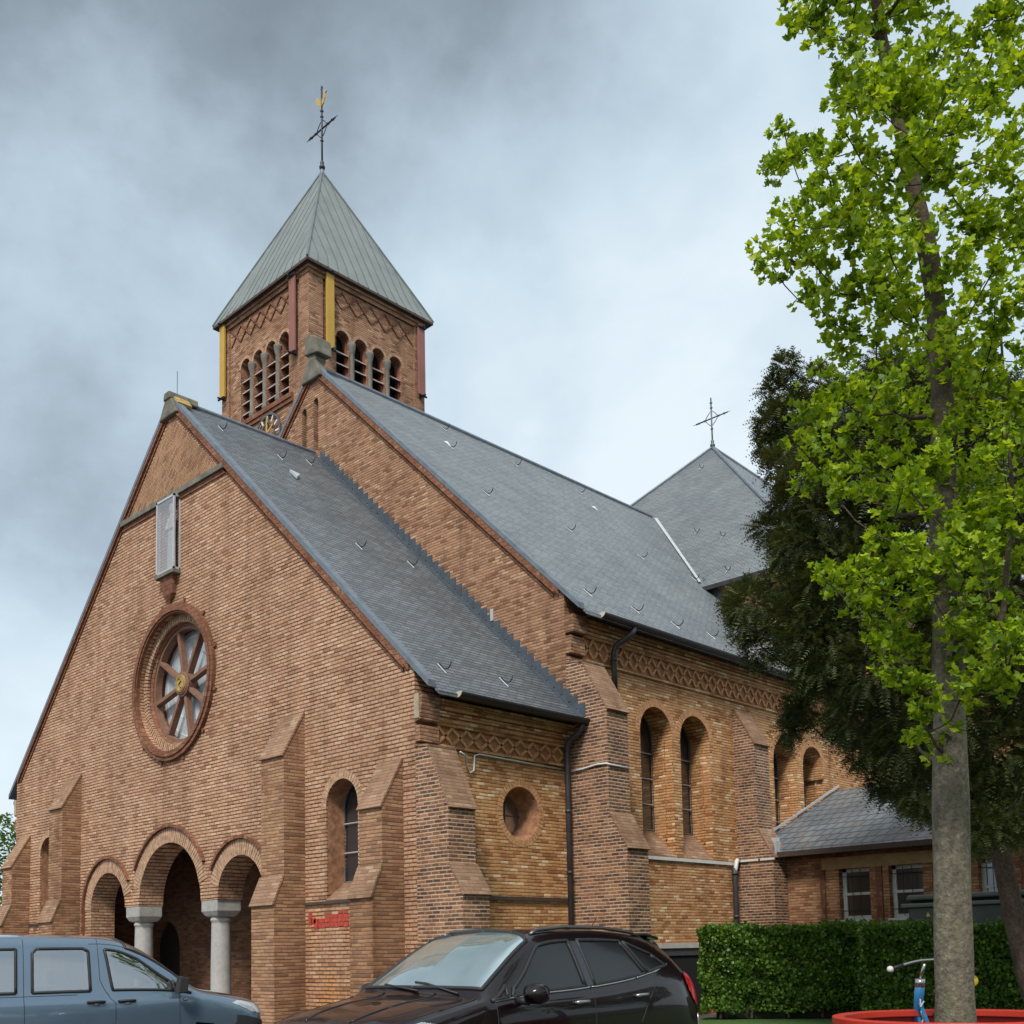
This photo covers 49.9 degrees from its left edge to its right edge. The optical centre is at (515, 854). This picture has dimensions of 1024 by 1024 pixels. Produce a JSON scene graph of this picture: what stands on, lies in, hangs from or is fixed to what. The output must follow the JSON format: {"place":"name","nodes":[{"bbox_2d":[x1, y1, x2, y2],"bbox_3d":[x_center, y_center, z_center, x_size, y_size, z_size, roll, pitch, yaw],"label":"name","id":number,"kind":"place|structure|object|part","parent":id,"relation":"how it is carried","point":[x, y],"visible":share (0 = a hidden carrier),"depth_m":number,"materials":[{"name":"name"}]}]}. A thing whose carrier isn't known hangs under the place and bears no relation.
{"place":"outdoors","nodes":[
{"label":"outdoors","id":0,"kind":"place"},
{"bbox_2d":[0,0,1023,905],"label":"sky","id":1,"kind":"structure","parent":0,"point":[571,193],"materials":[{"name":"grey"}]},
{"bbox_2d":[699,1014,716,1018],"bbox_3d":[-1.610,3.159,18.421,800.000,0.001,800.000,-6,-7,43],"label":"ground","id":2,"kind":"structure","parent":0,"point":[707,1016],"depth_m":23.91,"materials":[{"name":"concrete"}]},
{"bbox_2d":[0,812,15,904],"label":"tree","id":3,"kind":"object","parent":2,"relation":"on","point":[5,824],"visible":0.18,"depth_m":52.04,"materials":[{"name":"green plant"}]},
{"bbox_2d":[0,935,261,1023],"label":"parked van","id":4,"kind":"object","parent":2,"relation":"on","point":[168,996],"visible":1,"depth_m":13.54,"materials":[{"name":"blue paint"}]},
{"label":"side window","id":5,"kind":"part","parent":4,"relation":"part of","materials":[{"name":"grey glass"}]},
{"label":"side window","id":6,"kind":"part","parent":4,"relation":"part of","materials":[{"name":"grey glass"}]},
{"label":"side window","id":7,"kind":"part","parent":4,"relation":"part of","materials":[{"name":"black rubber"}]},
{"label":"side window","id":8,"kind":"part","parent":4,"relation":"part of","materials":[{"name":"grey glass"}]},
{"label":"side window","id":9,"kind":"part","parent":4,"relation":"part of","materials":[{"name":"black rubber"}]},
{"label":"quarter window","id":10,"kind":"part","parent":4,"relation":"part of","materials":[{"name":"grey glass"}]},
{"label":"quarter window","id":11,"kind":"part","parent":4,"relation":"part of","materials":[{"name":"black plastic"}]},
{"bbox_2d":[274,918,698,1023],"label":"parked car","id":12,"kind":"object","parent":2,"relation":"on","point":[570,974],"visible":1,"depth_m":9.56,"materials":[{"name":"black paint"}]},
{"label":"quarter window","id":13,"kind":"part","parent":12,"relation":"part of","materials":[{"name":"black plastic"}]},
{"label":"side window","id":14,"kind":"part","parent":12,"relation":"part of","materials":[{"name":"black glass"}]},
{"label":"side window","id":15,"kind":"part","parent":12,"relation":"part of","materials":[{"name":"black glass"}]},
{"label":"quarter window","id":16,"kind":"part","parent":12,"relation":"part of","materials":[{"name":"black glass"}]},
{"bbox_2d":[0,86,1023,1023],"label":"church","id":17,"kind":"structure","parent":2,"relation":"on","point":[372,672],"depth_m":24.45,"materials":[{"name":"brick"}]},
{"bbox_2d":[41,838,48,911],"bbox_3d":[-12.071,0.789,28.902,0.980,2.479,0.470,-6,-7,43],"label":"window","id":18,"kind":"structure","parent":17,"relation":"in","point":[45,850],"depth_m":29.17,"materials":[{"name":"brown brick"}]},
{"bbox_2d":[160,923,179,975],"bbox_3d":[-8.897,2.824,28.696,2.000,3.000,0.040,-6,-7,43],"label":"door","id":19,"kind":"structure","parent":17,"relation":"in","point":[169,945],"depth_m":28.81,"materials":[{"name":"black wood"}]},
{"bbox_2d":[165,503,175,568],"bbox_3d":[-7.801,-7.181,24.941,0.446,1.620,0.144,-6,-7,43],"label":"statue","id":20,"kind":"object","parent":17,"relation":"on","point":[169,526],"visible":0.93,"depth_m":24.89,"materials":[{"name":"white stone"}]},
{"bbox_2d":[132,598,216,764],"bbox_3d":[-7.512,-3.849,24.877,3.650,3.650,0.695,-6,-7,43],"label":"rose window","id":21,"kind":"structure","parent":17,"relation":"in","point":[180,684],"depth_m":25.14,"materials":[{"name":"red brick"}]},
{"bbox_2d":[217,323,225,401],"bbox_3d":[-9.413,-15.807,35.282,0.298,2.610,0.302,-1,-5,1],"label":"banner","id":22,"kind":"object","parent":17,"relation":"attached to","point":[222,372],"visible":1,"depth_m":35.25,"materials":[{"name":"yellow fabric"}]},
{"bbox_2d":[287,271,296,355],"bbox_3d":[-6.638,-16.033,32.640,0.299,2.520,0.302,-1,-5,0],"label":"banner","id":23,"kind":"object","parent":17,"relation":"attached to","point":[291,277],"visible":1,"depth_m":32.61,"materials":[{"name":"red fabric"}]},
{"bbox_2d":[326,270,335,351],"bbox_3d":[-5.475,-16.158,32.690,0.298,2.530,0.302,-1,-5,-4],"label":"banner","id":24,"kind":"object","parent":17,"relation":"attached to","point":[330,323],"visible":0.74,"depth_m":32.67,"materials":[{"name":"yellow fabric"}]},
{"bbox_2d":[326,779,357,900],"bbox_3d":[-3.023,-0.159,20.300,0.980,2.479,0.470,-6,-7,43],"label":"window","id":25,"kind":"structure","parent":17,"relation":"in","point":[340,878],"depth_m":20.64,"materials":[{"name":"brown brick"}]},
{"bbox_2d":[417,323,426,397],"bbox_3d":[-2.985,-15.806,35.271,0.298,2.420,0.302,-1,-5,-4],"label":"banner","id":26,"kind":"object","parent":17,"relation":"attached to","point":[421,329],"visible":1,"depth_m":35.25,"materials":[{"name":"red fabric"}]},
{"bbox_2d":[498,780,543,846],"bbox_3d":[-0.068,-0.746,20.831,0.509,1.260,1.260,-6,-7,43],"label":"round window","id":27,"kind":"structure","parent":17,"relation":"in","point":[520,812],"depth_m":21.02,"materials":[{"name":"brown brick"}]},
{"bbox_2d":[635,700,675,857],"bbox_3d":[2.881,-1.523,24.090,0.610,3.660,1.480,-6,-7,43],"label":"window","id":28,"kind":"structure","parent":17,"relation":"in","point":[657,846],"depth_m":24.48,"materials":[{"name":"brown brick"}]},
{"bbox_2d":[676,709,713,860],"bbox_3d":[3.900,-1.453,25.155,0.610,3.665,1.490,-6,-7,43],"label":"window","id":29,"kind":"structure","parent":17,"relation":"in","point":[692,848],"depth_m":25.53,"materials":[{"name":"brown brick"}]},
{"bbox_2d":[770,732,799,831],"bbox_3d":[6.656,-1.251,28.032,0.610,3.655,1.470,-6,-7,43],"label":"window","id":30,"kind":"structure","parent":17,"relation":"in","point":[775,762],"depth_m":28.55,"materials":[{"name":"brown brick"}]},
{"bbox_2d":[800,741,825,806],"bbox_3d":[7.648,-1.162,29.065,0.610,3.620,1.400,-6,-7,43],"label":"window","id":31,"kind":"structure","parent":17,"relation":"in","point":[805,746],"depth_m":29.21,"materials":[{"name":"brown brick"}]},
{"bbox_2d":[712,338,1023,1001],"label":"yew tree","id":32,"kind":"object","parent":2,"relation":"on","point":[807,629],"visible":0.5,"depth_m":14.77,"materials":[{"name":"green plant"}]},
{"bbox_2d":[744,0,1023,1022],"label":"tulip tree","id":33,"kind":"object","parent":2,"relation":"on","point":[884,86],"visible":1,"depth_m":8.55,"materials":[{"name":"green plant"}]},
{"bbox_2d":[832,1009,1023,1023],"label":"planter","id":34,"kind":"object","parent":2,"relation":"on","point":[984,1016],"visible":0.84,"depth_m":9.65,"materials":[{"name":"red plastic"}]},
{"bbox_2d":[887,958,977,1021],"bbox_3d":[3.642,1.590,9.548,0.746,1.360,1.631,-3,-5,23],"label":"bicycle","id":35,"kind":"object","parent":2,"relation":"on","point":[919,1001],"visible":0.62,"depth_m":9.81,"materials":[{"name":"blue metal"}]},
{"bbox_2d":[699,1017,832,1023],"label":"lawn","id":36,"kind":"structure","parent":0,"point":[804,1020],"depth_m":20.01,"materials":[{"name":"green plant"}]},
{"bbox_2d":[696,916,932,1018],"bbox_3d":[5.599,2.102,20.579,4.372,1.870,1.123,-2,-5,11],"label":"hedge","id":37,"kind":"object","parent":36,"relation":"on","point":[783,970],"visible":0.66,"depth_m":20.40,"materials":[{"name":"green plant"}]},
{"bbox_2d":[855,917,1023,1010],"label":"hedge","id":38,"kind":"object","parent":36,"relation":"on","point":[890,943],"visible":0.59,"depth_m":18.53,"materials":[{"name":"green plant"}]},
{"bbox_2d":[901,890,1023,923],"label":"waste container","id":39,"kind":"object","parent":36,"relation":"on","point":[986,905],"visible":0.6,"depth_m":20.35,"materials":[{"name":"metal"}]}
]}

